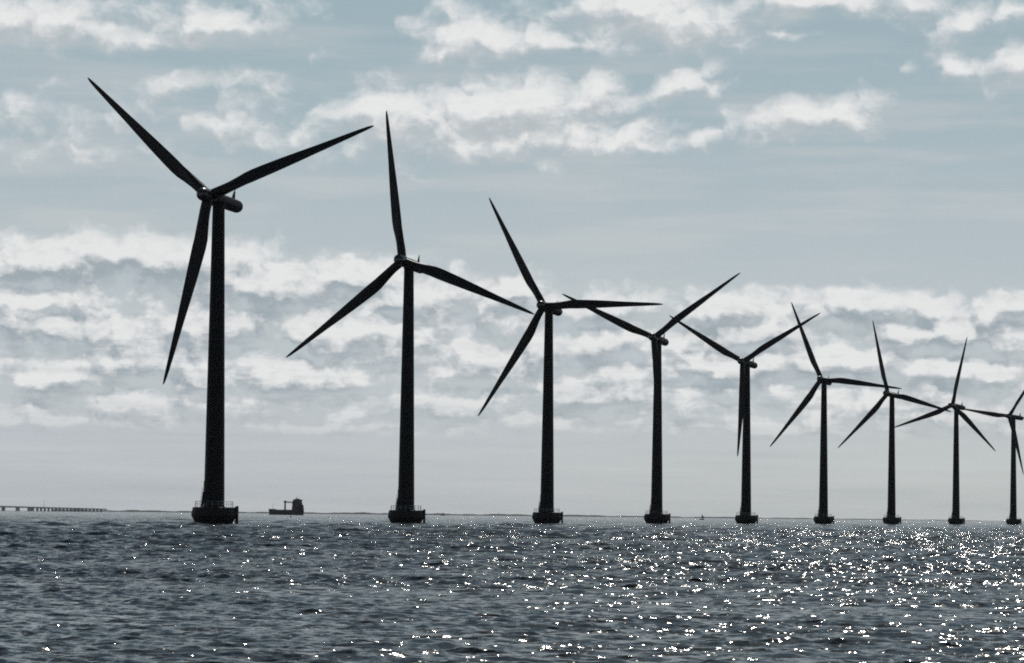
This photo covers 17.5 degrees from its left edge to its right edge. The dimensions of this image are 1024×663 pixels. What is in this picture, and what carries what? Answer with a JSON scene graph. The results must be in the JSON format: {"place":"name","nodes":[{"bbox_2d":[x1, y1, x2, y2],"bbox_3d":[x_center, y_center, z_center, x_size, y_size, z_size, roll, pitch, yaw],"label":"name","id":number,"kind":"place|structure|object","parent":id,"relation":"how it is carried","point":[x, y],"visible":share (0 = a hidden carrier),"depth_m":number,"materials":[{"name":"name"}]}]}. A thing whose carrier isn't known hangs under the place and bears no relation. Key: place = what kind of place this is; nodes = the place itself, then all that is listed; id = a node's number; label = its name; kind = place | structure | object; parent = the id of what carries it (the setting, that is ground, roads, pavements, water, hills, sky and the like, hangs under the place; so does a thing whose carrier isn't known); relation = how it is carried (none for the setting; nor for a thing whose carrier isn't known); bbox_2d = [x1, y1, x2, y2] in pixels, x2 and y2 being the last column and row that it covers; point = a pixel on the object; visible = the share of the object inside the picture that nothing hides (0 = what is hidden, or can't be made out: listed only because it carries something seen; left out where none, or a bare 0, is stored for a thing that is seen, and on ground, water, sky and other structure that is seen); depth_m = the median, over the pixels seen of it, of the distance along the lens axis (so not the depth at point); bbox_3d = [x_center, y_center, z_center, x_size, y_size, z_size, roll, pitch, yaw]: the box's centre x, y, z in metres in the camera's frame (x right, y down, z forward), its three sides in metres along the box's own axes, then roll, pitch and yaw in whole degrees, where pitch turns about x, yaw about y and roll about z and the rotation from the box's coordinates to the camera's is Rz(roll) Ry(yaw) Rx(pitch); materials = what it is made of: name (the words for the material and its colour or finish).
{"place":"outdoors","nodes":[
{"label":"outdoors","id":0,"kind":"place"},
{"bbox_2d":[0,510,1023,662],"bbox_3d":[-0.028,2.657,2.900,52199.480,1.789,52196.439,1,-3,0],"label":"sea","id":1,"kind":"structure","parent":0,"point":[128,587],"depth_m":109.85,"materials":[{"name":"liquid"}]},
{"bbox_2d":[0,506,106,511],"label":"viaduct","id":2,"kind":"object","parent":1,"relation":"in","point":[48,508],"visible":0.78,"depth_m":8714.98,"materials":[{"name":"concrete"}]},
{"bbox_2d":[88,78,372,523],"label":"wind turbine","id":3,"kind":"object","parent":1,"relation":"in","point":[213,510],"visible":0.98,"depth_m":652.22,"materials":[{"name":"metal"}]},
{"bbox_2d":[269,499,303,514],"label":"cargo ship","id":4,"kind":"object","parent":1,"relation":"on","point":[297,507],"visible":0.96,"depth_m":4275.80,"materials":[{"name":"paint"}]},
{"bbox_2d":[286,110,533,522],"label":"wind turbine","id":5,"kind":"object","parent":1,"relation":"in","point":[404,511],"visible":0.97,"depth_m":814.85,"materials":[{"name":"metal"}]},
{"bbox_2d":[478,198,662,523],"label":"wind turbine","id":6,"kind":"object","parent":1,"relation":"in","point":[546,513],"visible":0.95,"depth_m":984.33,"materials":[{"name":"metal"}]},
{"bbox_2d":[563,273,739,523],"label":"wind turbine","id":7,"kind":"object","parent":1,"relation":"in","point":[656,514],"visible":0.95,"depth_m":1149.94,"materials":[{"name":"metal"}]},
{"bbox_2d":[669,313,819,522],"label":"wind turbine","id":8,"kind":"object","parent":1,"relation":"in","point":[745,512],"visible":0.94,"depth_m":1320.84,"materials":[{"name":"metal"}]},
{"bbox_2d":[770,302,901,523],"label":"wind turbine","id":9,"kind":"object","parent":1,"relation":"in","point":[822,517],"visible":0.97,"depth_m":1481.87,"materials":[{"name":"metal"}]},
{"bbox_2d":[838,322,950,523],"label":"wind turbine","id":10,"kind":"object","parent":1,"relation":"in","point":[890,518],"visible":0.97,"depth_m":1640.47,"materials":[{"name":"metal"}]},
{"bbox_2d":[895,338,995,524],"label":"wind turbine","id":11,"kind":"object","parent":1,"relation":"in","point":[955,518],"visible":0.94,"depth_m":1799.26,"materials":[{"name":"metal"}]},
{"bbox_2d":[965,390,1023,524],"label":"wind turbine","id":12,"kind":"object","parent":1,"relation":"in","point":[1012,419],"visible":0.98,"depth_m":1972.71,"materials":[{"name":"metal"}]},
{"bbox_2d":[0,0,1023,520],"label":"sky","id":13,"kind":"structure","parent":0,"point":[857,164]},
{"bbox_2d":[53,509,978,520],"bbox_3d":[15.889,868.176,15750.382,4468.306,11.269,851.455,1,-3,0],"label":"coast","id":14,"kind":"structure","parent":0,"point":[458,514],"depth_m":15489.36}
]}

